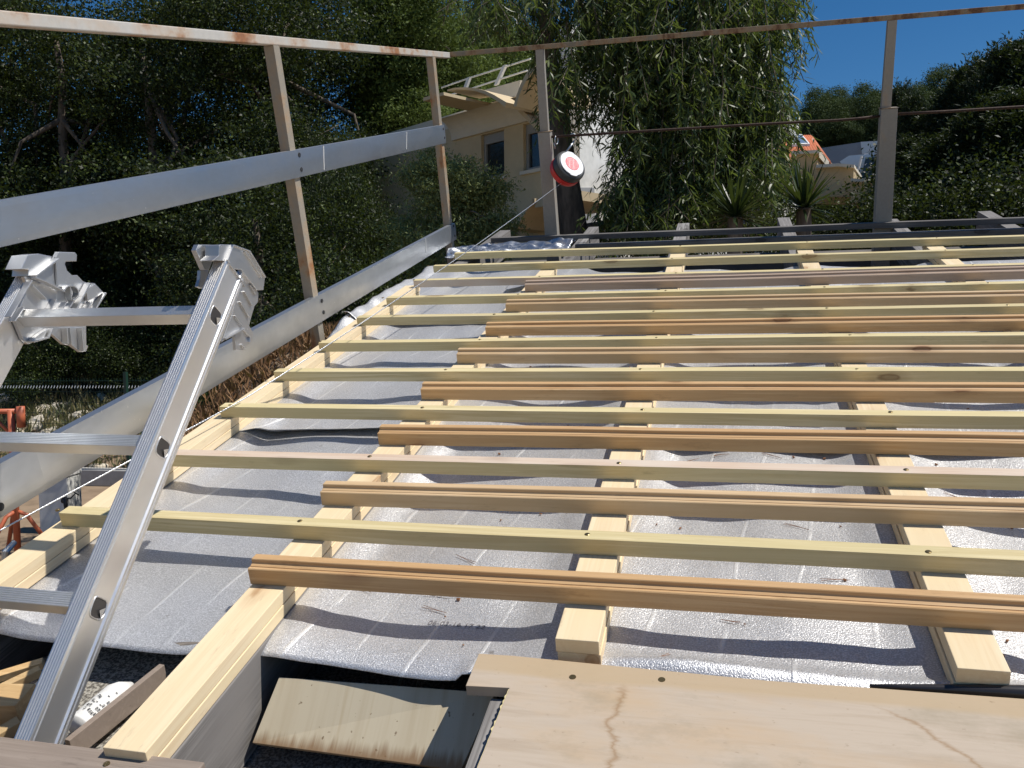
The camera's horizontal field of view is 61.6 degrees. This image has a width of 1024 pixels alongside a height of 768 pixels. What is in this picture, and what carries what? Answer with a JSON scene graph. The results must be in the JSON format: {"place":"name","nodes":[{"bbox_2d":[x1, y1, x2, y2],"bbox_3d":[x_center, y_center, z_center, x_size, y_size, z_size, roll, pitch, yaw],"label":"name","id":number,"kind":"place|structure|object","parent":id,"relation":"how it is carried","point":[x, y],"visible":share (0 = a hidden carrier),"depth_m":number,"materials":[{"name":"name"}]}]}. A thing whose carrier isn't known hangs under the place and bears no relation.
{"place":"outdoors","nodes":[
{"label":"outdoors","id":0,"kind":"place"},
{"bbox_2d":[39,469,81,531],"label":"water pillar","id":1,"kind":"structure","parent":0,"point":[49,516],"depth_m":11.77,"materials":[{"name":"grey concrete"}]},
{"bbox_2d":[0,350,165,467],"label":"bank grass","id":2,"kind":"structure","parent":0,"point":[86,398],"depth_m":18.39,"materials":[{"name":"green plant"}]},
{"bbox_2d":[0,204,859,560],"bbox_3d":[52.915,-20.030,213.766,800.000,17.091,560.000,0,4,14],"label":"ground","id":3,"kind":"structure","parent":0,"point":[32,504],"depth_m":14.39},
{"bbox_2d":[0,406,42,551],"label":"scaffold trestle","id":4,"kind":"object","parent":3,"relation":"on","point":[16,513],"visible":0.7,"depth_m":10.62,"materials":[{"name":"orange paint"}]},
{"bbox_2d":[0,336,98,409],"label":"bush","id":5,"kind":"object","parent":3,"relation":"on","point":[37,367],"visible":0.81,"depth_m":18.73,"materials":[{"name":"green plant"}]},
{"bbox_2d":[0,0,136,273],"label":"oak tree","id":6,"kind":"object","parent":3,"relation":"on","point":[6,143],"visible":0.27,"depth_m":22.94,"materials":[{"name":"green plant"}]},
{"bbox_2d":[0,0,144,249],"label":"oak tree","id":7,"kind":"object","parent":3,"relation":"on","point":[24,116],"visible":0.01,"depth_m":26.72,"materials":[{"name":"green plant"}]},
{"bbox_2d":[9,253,168,373],"bbox_3d":[-9.745,-1.725,20.661,4.401,3.064,4.384,0,4,11],"label":"bush","id":8,"kind":"object","parent":3,"relation":"on","point":[109,301],"visible":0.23,"depth_m":19.91,"materials":[{"name":"green plant"}]},
{"bbox_2d":[80,467,126,485],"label":"kerb","id":9,"kind":"structure","parent":3,"relation":"on","point":[89,474],"depth_m":15.42,"materials":[{"name":"concrete"}]},
{"bbox_2d":[0,372,147,467],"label":"fence","id":10,"kind":"object","parent":9,"relation":"on","point":[125,390],"visible":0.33,"depth_m":15.54,"materials":[{"name":"grey metal"}]},
{"bbox_2d":[0,0,209,346],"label":"oak tree","id":11,"kind":"object","parent":3,"relation":"on","point":[64,132],"visible":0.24,"depth_m":21.75,"materials":[{"name":"green plant"}]},
{"bbox_2d":[56,326,171,396],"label":"bush","id":12,"kind":"object","parent":3,"relation":"on","point":[119,349],"visible":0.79,"depth_m":18.59,"materials":[{"name":"green plant"}]},
{"bbox_2d":[70,304,170,387],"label":"bush","id":13,"kind":"object","parent":3,"relation":"on","point":[138,336],"visible":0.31,"depth_m":19.21,"materials":[{"name":"green plant"}]},
{"bbox_2d":[33,222,229,306],"bbox_3d":[-9.437,-3.472,24.384,6.890,4.814,6.916,0,4,8],"label":"bush","id":14,"kind":"object","parent":3,"relation":"on","point":[90,270],"visible":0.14,"depth_m":23.30,"materials":[{"name":"green plant"}]},
{"bbox_2d":[32,0,260,207],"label":"oak tree","id":15,"kind":"object","parent":3,"relation":"on","point":[202,107],"visible":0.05,"depth_m":26.39,"materials":[{"name":"green plant"}]},
{"bbox_2d":[96,252,201,361],"bbox_3d":[-7.196,-1.442,19.748,4.071,2.845,4.087,1,4,30],"label":"bush","id":16,"kind":"object","parent":3,"relation":"on","point":[159,334],"visible":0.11,"depth_m":19.02,"materials":[{"name":"green plant"}]},
{"bbox_2d":[10,0,292,351],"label":"oak tree","id":17,"kind":"object","parent":3,"relation":"on","point":[149,130],"visible":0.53,"depth_m":20.19,"materials":[{"name":"green plant"}]},
{"bbox_2d":[106,250,200,355],"bbox_3d":[-7.805,-1.884,20.572,4.716,3.282,4.698,-3,5,-37],"label":"bush","id":18,"kind":"object","parent":3,"relation":"on","point":[146,304],"visible":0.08,"depth_m":20.48,"materials":[{"name":"green plant"}]},
{"bbox_2d":[111,320,338,485],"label":"dry weeds","id":19,"kind":"object","parent":3,"relation":"on","point":[299,343],"visible":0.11,"depth_m":7.21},
{"bbox_2d":[0,10,455,348],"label":"steel guardrail","id":20,"kind":"object","parent":3,"relation":"on","point":[272,45],"visible":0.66,"depth_m":3.29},
{"bbox_2d":[0,452,46,517],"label":"aluminium plank","id":21,"kind":"object","parent":20,"relation":"attached to","point":[22,481],"visible":0.89,"depth_m":2.02,"materials":[{"name":"grey metal"}]},
{"bbox_2d":[0,125,445,246],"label":"aluminium plank","id":22,"kind":"object","parent":20,"relation":"attached to","point":[24,218],"visible":1,"depth_m":2.61,"materials":[{"name":"grey metal"}]},
{"bbox_2d":[2,223,455,516],"bbox_3d":[-0.787,-0.332,3.586,0.030,0.145,3.739,0,20,14],"label":"aluminium plank","id":23,"kind":"object","parent":20,"relation":"attached to","point":[128,413],"visible":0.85,"depth_m":3.04,"materials":[{"name":"grey metal"}]},
{"bbox_2d":[115,0,378,241],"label":"oak tree","id":24,"kind":"object","parent":3,"relation":"on","point":[306,14],"visible":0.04,"depth_m":23.37,"materials":[{"name":"green plant"}]},
{"bbox_2d":[103,117,395,415],"bbox_3d":[-3.510,-0.615,11.234,3.788,5.018,4.304,0,4,14],"label":"oak tree","id":25,"kind":"object","parent":3,"relation":"on","point":[259,249],"visible":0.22,"depth_m":10.99,"materials":[{"name":"green plant"}]},
{"bbox_2d":[117,0,410,246],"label":"oak tree","id":26,"kind":"object","parent":3,"relation":"on","point":[295,84],"visible":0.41,"depth_m":20.01,"materials":[{"name":"green plant"}]},
{"bbox_2d":[208,92,414,275],"bbox_3d":[-4.309,-3.560,19.506,5.109,5.753,4.326,0,4,5],"label":"oak tree","id":27,"kind":"object","parent":3,"relation":"on","point":[342,135],"visible":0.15,"depth_m":18.78,"materials":[{"name":"green plant"}]},
{"bbox_2d":[249,209,411,327],"bbox_3d":[-1.839,-0.882,8.741,2.192,1.532,2.201,2,5,40],"label":"bush","id":28,"kind":"object","parent":3,"relation":"on","point":[296,295],"visible":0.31,"depth_m":8.34,"materials":[{"name":"green plant"}]},
{"bbox_2d":[230,233,443,337],"bbox_3d":[-1.697,-0.964,11.532,4.071,2.845,4.087,1,4,27],"label":"bush","id":29,"kind":"object","parent":3,"relation":"on","point":[373,261],"visible":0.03,"depth_m":11.66,"materials":[{"name":"green plant"}]},
{"bbox_2d":[265,174,413,289],"bbox_3d":[-2.621,-0.854,14.373,3.038,5.453,2.415,-2,4,-13],"label":"oak tree","id":30,"kind":"object","parent":3,"relation":"on","point":[319,238],"visible":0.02,"depth_m":13.98,"materials":[{"name":"green plant"}]},
{"bbox_2d":[299,131,409,314],"bbox_3d":[-2.393,-1.236,13.225,2.078,5.341,2.360,-3,4,-32],"label":"oak tree","id":31,"kind":"object","parent":3,"relation":"on","point":[331,186],"visible":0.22,"depth_m":12.75,"materials":[{"name":"green plant"}]},
{"bbox_2d":[299,21,429,130],"bbox_3d":[-3.784,-6.005,25.140,6.942,8.093,6.111,1,4,24],"label":"oak tree","id":32,"kind":"object","parent":3,"relation":"on","point":[330,74],"depth_m":23.96,"materials":[{"name":"green plant"}]},
{"bbox_2d":[319,0,510,135],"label":"pine tree","id":33,"kind":"object","parent":3,"relation":"on","point":[420,21],"visible":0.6,"depth_m":22.33,"materials":[{"name":"green plant"}]},
{"bbox_2d":[349,45,489,131],"bbox_3d":[-2.255,-5.861,23.535,3.836,6.635,4.262,-3,4,-32],"label":"pine tree","id":34,"kind":"object","parent":3,"relation":"on","point":[414,95],"visible":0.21,"depth_m":22.25,"materials":[{"name":"green plant"}]},
{"bbox_2d":[321,1,524,102],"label":"pine tree","id":35,"kind":"object","parent":3,"relation":"on","point":[502,81],"visible":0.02,"depth_m":24.44,"materials":[{"name":"green plant"}]},
{"bbox_2d":[370,143,532,282],"bbox_3d":[-0.662,-1.642,9.863,1.890,2.341,1.574,-1,4,3],"label":"olive shrub","id":36,"kind":"object","parent":3,"relation":"on","point":[471,197],"visible":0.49,"depth_m":9.54,"materials":[{"name":"green plant"}]},
{"bbox_2d":[12,246,1008,767],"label":"house","id":37,"kind":"structure","parent":3,"relation":"on","point":[112,664],"depth_m":1.70,"materials":[{"name":"concrete"}]},
{"bbox_2d":[0,684,35,724],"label":"wood block","id":38,"kind":"object","parent":37,"relation":"on","point":[15,699],"depth_m":1.55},
{"bbox_2d":[69,682,133,733],"bbox_3d":[-0.728,0.576,1.537,0.066,0.058,0.126,0,20,14],"label":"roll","id":39,"kind":"object","parent":37,"relation":"on","point":[98,702],"visible":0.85,"depth_m":1.51,"materials":[{"name":"grey"}]},
{"bbox_2d":[65,664,166,747],"bbox_3d":[-0.697,0.578,1.526,0.014,0.089,0.221,1,4,22],"label":"edge board","id":40,"kind":"object","parent":37,"relation":"attached to","point":[94,729],"visible":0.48,"depth_m":1.52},
{"bbox_2d":[0,230,510,682],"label":"old rafter","id":41,"kind":"object","parent":37,"relation":"on","point":[14,651],"visible":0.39,"depth_m":1.84,"materials":[{"name":"brown wood"}]},
{"bbox_2d":[253,677,496,767],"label":"sloping board","id":42,"kind":"object","parent":37,"relation":"on","point":[427,727],"visible":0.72,"depth_m":1.50,"materials":[{"name":"wood"}]},
{"bbox_2d":[171,227,598,767],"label":"old rafter","id":43,"kind":"object","parent":37,"relation":"on","point":[222,734],"visible":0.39,"depth_m":1.52,"materials":[{"name":"grey wood"}]},
{"bbox_2d":[0,737,204,767],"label":"grey board","id":44,"kind":"object","parent":43,"relation":"on","point":[17,753],"visible":1,"depth_m":1.29,"materials":[{"name":"wood"}]},
{"bbox_2d":[0,244,265,744],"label":"aluminium ladder","id":45,"kind":"object","parent":44,"relation":"on","point":[45,297],"visible":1,"depth_m":1.69,"materials":[{"name":"grey"}]},
{"bbox_2d":[103,269,556,760],"bbox_3d":[-0.190,0.000,2.822,0.075,0.054,3.368,0,20,14],"label":"new rafter","id":46,"kind":"object","parent":44,"relation":"on","point":[165,718],"visible":0.66,"depth_m":1.50,"materials":[{"name":"brown wood"}]},
{"bbox_2d":[55,506,1023,576],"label":"yellow batten","id":47,"kind":"object","parent":46,"relation":"on","point":[961,560],"visible":0.97,"depth_m":1.69,"materials":[{"name":"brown wood"}]},
{"bbox_2d":[219,403,1023,429],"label":"yellow batten","id":48,"kind":"object","parent":46,"relation":"on","point":[1011,420],"visible":0.99,"depth_m":2.30,"materials":[{"name":"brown wood"}]},
{"bbox_2d":[320,481,1023,527],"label":"grooved batten","id":49,"kind":"object","parent":46,"relation":"on","point":[930,510],"visible":1,"depth_m":1.80,"materials":[{"name":"beige wood"}]},
{"bbox_2d":[525,266,1023,291],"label":"grooved batten","id":50,"kind":"object","parent":46,"relation":"on","point":[885,276],"visible":1,"depth_m":3.61,"materials":[{"name":"brown wood"}]},
{"bbox_2d":[465,699,502,767],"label":"trimmer board","id":51,"kind":"object","parent":37,"relation":"on","point":[487,724],"visible":0.44,"depth_m":1.32,"materials":[{"name":"grey wood"}]},
{"bbox_2d":[466,654,1023,767],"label":"plywood sheet","id":52,"kind":"object","parent":51,"relation":"on","point":[559,714],"visible":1,"depth_m":1.27,"materials":[{"name":"beige wood"}]},
{"bbox_2d":[0,428,1023,687],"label":"foil sheet","id":53,"kind":"object","parent":37,"relation":"on","point":[186,586],"visible":0.44,"depth_m":1.73,"materials":[{"name":"grey"}]},
{"bbox_2d":[0,285,419,608],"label":"new rafter","id":54,"kind":"object","parent":53,"relation":"on","point":[37,559],"visible":0.6,"depth_m":2.39,"materials":[{"name":"brown wood"}]},
{"bbox_2d":[555,253,685,664],"bbox_3d":[0.491,-0.108,2.971,0.076,0.050,3.333,0,20,14],"label":"new rafter","id":55,"kind":"object","parent":53,"relation":"on","point":[582,634],"visible":0.48,"depth_m":1.58,"materials":[{"name":"brown wood"}]},
{"bbox_2d":[248,554,1023,631],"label":"grooved batten","id":56,"kind":"object","parent":55,"relation":"on","point":[958,609],"visible":1,"depth_m":1.50,"materials":[{"name":"brown wood"}]},
{"bbox_2d":[270,367,1023,381],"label":"yellow batten","id":57,"kind":"object","parent":55,"relation":"on","point":[845,374],"visible":0.98,"depth_m":2.60,"materials":[{"name":"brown wood"}]},
{"bbox_2d":[382,281,1023,305],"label":"yellow batten","id":58,"kind":"object","parent":55,"relation":"on","point":[503,298],"visible":0.84,"depth_m":3.49,"materials":[{"name":"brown wood"}]},
{"bbox_2d":[428,247,1023,272],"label":"yellow batten","id":59,"kind":"object","parent":55,"relation":"on","point":[834,257],"visible":1,"depth_m":4.07,"materials":[{"name":"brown wood"}]},
{"bbox_2d":[450,235,1023,259],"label":"yellow batten","id":60,"kind":"object","parent":55,"relation":"on","point":[929,241],"visible":0.98,"depth_m":4.33,"materials":[{"name":"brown wood"}]},
{"bbox_2d":[505,290,1023,311],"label":"grooved batten","id":61,"kind":"object","parent":55,"relation":"on","point":[780,300],"visible":0.98,"depth_m":3.30,"materials":[{"name":"beige wood"}]},
{"bbox_2d":[240,313,1023,431],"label":"foil sheet","id":62,"kind":"object","parent":53,"relation":"on","point":[366,392],"visible":0.23,"depth_m":2.86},
{"bbox_2d":[344,259,1023,318],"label":"foil sheet","id":63,"kind":"object","parent":62,"relation":"on","point":[374,301],"visible":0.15,"depth_m":4.10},
{"bbox_2d":[795,249,1010,684],"bbox_3d":[1.091,-0.107,2.823,0.077,0.050,3.330,0,20,14],"label":"new rafter","id":64,"kind":"object","parent":53,"relation":"on","point":[971,656],"visible":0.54,"depth_m":1.49,"materials":[{"name":"brown wood"}]},
{"bbox_2d":[172,449,1023,490],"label":"yellow batten","id":65,"kind":"object","parent":64,"relation":"on","point":[903,476],"visible":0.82,"depth_m":2.00,"materials":[{"name":"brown wood"}]},
{"bbox_2d":[348,303,1023,325],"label":"yellow batten","id":66,"kind":"object","parent":64,"relation":"on","point":[912,310],"visible":0.89,"depth_m":3.21,"materials":[{"name":"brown wood"}]},
{"bbox_2d":[413,263,1023,287],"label":"yellow batten","id":67,"kind":"object","parent":64,"relation":"on","point":[476,281],"visible":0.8,"depth_m":3.88,"materials":[{"name":"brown wood"}]},
{"bbox_2d":[869,684,1023,698],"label":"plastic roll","id":68,"kind":"object","parent":53,"relation":"on","point":[1009,691],"visible":1,"depth_m":1.30,"materials":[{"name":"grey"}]},
{"bbox_2d":[922,246,1023,331],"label":"new rafter","id":69,"kind":"object","parent":53,"relation":"on","point":[950,261],"visible":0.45,"depth_m":3.83,"materials":[{"name":"brown wood"}]},
{"bbox_2d":[318,332,1023,351],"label":"yellow batten","id":70,"kind":"object","parent":69,"relation":"on","point":[989,338],"visible":0.82,"depth_m":2.90,"materials":[{"name":"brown wood"}]},
{"bbox_2d":[377,424,1023,456],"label":"grooved batten","id":71,"kind":"object","parent":69,"relation":"on","point":[967,443],"visible":1,"depth_m":2.10,"materials":[{"name":"brown wood"}]},
{"bbox_2d":[420,381,1023,402],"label":"grooved batten","id":72,"kind":"object","parent":69,"relation":"on","point":[964,392],"visible":1,"depth_m":2.41,"materials":[{"name":"brown wood"}]},
{"bbox_2d":[456,345,1023,363],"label":"grooved batten","id":73,"kind":"object","parent":69,"relation":"on","point":[815,354],"visible":1,"depth_m":2.70,"materials":[{"name":"beige wood"}]},
{"bbox_2d":[485,314,1023,335],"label":"grooved batten","id":74,"kind":"object","parent":69,"relation":"on","point":[1005,322],"visible":1,"depth_m":2.99,"materials":[{"name":"brown wood"}]},
{"bbox_2d":[777,217,797,267],"bbox_3d":[1.188,-0.158,3.289,0.074,0.155,5.020,0,20,14],"label":"old rafter","id":75,"kind":"object","parent":37,"relation":"on","point":[785,221],"visible":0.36,"depth_m":5.05,"materials":[{"name":"grey wood"}]},
{"bbox_2d":[491,217,1023,242],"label":"old batten","id":76,"kind":"object","parent":75,"relation":"on","point":[875,225],"visible":0.96,"depth_m":5.08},
{"bbox_2d":[890,219,929,265],"bbox_3d":[1.754,-0.119,3.042,0.074,0.155,4.800,0,20,14],"label":"old rafter","id":77,"kind":"object","parent":37,"relation":"on","point":[912,262],"visible":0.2,"depth_m":4.59,"materials":[{"name":"grey wood"}]},
{"bbox_2d":[450,4,1023,266],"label":"steel guardrail","id":78,"kind":"object","parent":77,"relation":"attached to","point":[885,163],"visible":0.94,"depth_m":4.89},
{"bbox_2d":[550,133,584,186],"bbox_3d":[0.333,-1.355,5.175,0.202,0.330,0.169,-3,4,-31],"label":"fall arrester","id":79,"kind":"object","parent":78,"relation":"hanging from","point":[567,168],"visible":1,"depth_m":5.13,"materials":[{"name":"grey plastic"}]},
{"bbox_2d":[0,183,560,560],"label":"lifeline cable","id":80,"kind":"object","parent":79,"relation":"attached to","point":[8,548],"visible":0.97,"depth_m":2.48,"materials":[{"name":"silver metal"}]},
{"bbox_2d":[575,227,1023,247],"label":"old batten","id":81,"kind":"object","parent":77,"relation":"on","point":[941,233],"visible":0.79,"depth_m":4.73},
{"bbox_2d":[445,237,575,257],"bbox_3d":[-0.015,-0.799,5.035,0.741,0.066,0.332,0,20,14],"label":"foil scrap","id":82,"kind":"object","parent":81,"relation":"on","point":[559,243],"visible":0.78,"depth_m":5.01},
{"bbox_2d":[328,26,798,273],"bbox_3d":[1.036,-4.149,21.999,10.586,6.311,10.525,3,5,44],"label":"villa","id":83,"kind":"object","parent":3,"relation":"on","point":[501,129],"visible":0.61,"depth_m":17.79,"materials":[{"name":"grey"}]},
{"bbox_2d":[484,131,505,180],"bbox_3d":[-0.376,-4.838,18.324,0.220,1.023,0.841,-4,5,-43],"label":"window","id":84,"kind":"structure","parent":83,"relation":"in","point":[493,143],"depth_m":18.39,"materials":[{"name":"grey"}]},
{"bbox_2d":[520,124,539,174],"bbox_3d":[0.481,-4.792,17.427,0.220,1.023,0.733,-4,5,-43],"label":"window","id":85,"kind":"structure","parent":83,"relation":"in","point":[532,163],"depth_m":17.58,"materials":[{"name":"grey"}]},
{"bbox_2d":[437,0,832,258],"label":"eucalyptus tree","id":86,"kind":"object","parent":3,"relation":"on","point":[710,80],"visible":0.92,"depth_m":8.92,"materials":[{"name":"green plant"}]},
{"bbox_2d":[684,164,784,253],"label":"yucca","id":87,"kind":"object","parent":3,"relation":"on","point":[733,204],"visible":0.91,"depth_m":8.13,"materials":[{"name":"green plant"}]},
{"bbox_2d":[763,156,853,234],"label":"yucca","id":88,"kind":"object","parent":3,"relation":"on","point":[804,196],"visible":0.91,"depth_m":8.36,"materials":[{"name":"green plant"}]},
{"bbox_2d":[792,84,856,208],"bbox_3d":[10.887,-8.008,30.603,3.149,5.252,3.604,0,4,14],"label":"pine tree","id":89,"kind":"object","parent":3,"relation":"on","point":[816,106],"visible":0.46,"depth_m":29.86,"materials":[{"name":"green plant"}]},
{"bbox_2d":[816,163,861,204],"bbox_3d":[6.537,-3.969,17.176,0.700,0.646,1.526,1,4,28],"label":"house","id":90,"kind":"structure","parent":3,"relation":"on","point":[843,171],"depth_m":16.65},
{"bbox_2d":[777,178,913,250],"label":"bush","id":91,"kind":"object","parent":3,"relation":"on","point":[856,219],"visible":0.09,"depth_m":9.45,"materials":[{"name":"green plant"}]},
{"bbox_2d":[814,93,878,145],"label":"pine tree","id":92,"kind":"object","parent":3,"relation":"on","point":[858,130],"visible":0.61,"depth_m":29.80,"materials":[{"name":"green plant"}]},
{"bbox_2d":[822,141,876,163],"bbox_3d":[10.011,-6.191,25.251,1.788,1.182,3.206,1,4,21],"label":"grey house","id":93,"kind":"structure","parent":3,"relation":"on","point":[837,154],"depth_m":23.89,"materials":[{"name":"white paint"}]},
{"bbox_2d":[832,79,880,145],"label":"pine tree","id":94,"kind":"object","parent":3,"relation":"on","point":[872,99],"visible":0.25,"depth_m":30.02,"materials":[{"name":"green plant"}]},
{"bbox_2d":[871,128,953,208],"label":"conifer","id":95,"kind":"object","parent":3,"relation":"on","point":[928,148],"visible":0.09,"depth_m":10.81,"materials":[{"name":"green plant"}]},
{"bbox_2d":[896,86,928,143],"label":"conifer","id":96,"kind":"object","parent":3,"relation":"on","point":[914,102],"visible":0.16,"depth_m":12.95,"materials":[{"name":"green plant"}]},
{"bbox_2d":[816,157,1021,249],"bbox_3d":[4.480,-1.688,9.367,2.515,1.751,2.505,2,5,38],"label":"bush","id":97,"kind":"object","parent":3,"relation":"on","point":[899,204],"visible":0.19,"depth_m":9.03,"materials":[{"name":"green plant"}]},
{"bbox_2d":[841,110,1023,249],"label":"bush","id":98,"kind":"object","parent":3,"relation":"on","point":[996,173],"visible":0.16,"depth_m":8.41,"materials":[{"name":"green plant"}]},
{"bbox_2d":[919,82,965,142],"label":"conifer","id":99,"kind":"object","parent":3,"relation":"on","point":[935,116],"visible":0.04,"depth_m":12.39,"materials":[{"name":"green plant"}]},
{"bbox_2d":[921,53,984,137],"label":"conifer","id":100,"kind":"object","parent":3,"relation":"on","point":[957,75],"visible":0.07,"depth_m":12.23,"materials":[{"name":"green plant"}]},
{"bbox_2d":[914,95,1000,207],"bbox_3d":[5.654,-2.229,10.314,2.084,2.346,2.316,1,4,22],"label":"conifer","id":101,"kind":"object","parent":3,"relation":"on","point":[958,132],"visible":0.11,"depth_m":10.24,"materials":[{"name":"green plant"}]},
{"bbox_2d":[901,148,1023,246],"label":"bush","id":102,"kind":"object","parent":3,"relation":"on","point":[1008,204],"visible":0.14,"depth_m":8.21,"materials":[{"name":"green plant"}]},
{"bbox_2d":[933,45,995,136],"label":"conifer","id":103,"kind":"object","parent":3,"relation":"on","point":[968,71],"visible":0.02,"depth_m":11.72,"materials":[{"name":"green plant"}]},
{"bbox_2d":[931,77,1023,218],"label":"conifer","id":104,"kind":"object","parent":3,"relation":"on","point":[988,118],"visible":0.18,"depth_m":9.74,"materials":[{"name":"green plant"}]},
{"bbox_2d":[941,98,1023,217],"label":"conifer","id":105,"kind":"object","parent":3,"relation":"on","point":[1017,127],"visible":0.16,"depth_m":9.42,"materials":[{"name":"green plant"}]},
{"bbox_2d":[944,30,1023,137],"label":"conifer","id":106,"kind":"object","parent":3,"relation":"on","point":[996,59],"visible":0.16,"depth_m":10.96,"materials":[{"name":"green plant"}]},
{"bbox_2d":[0,0,1023,203],"label":"sky","id":107,"kind":"structure","parent":0,"point":[851,52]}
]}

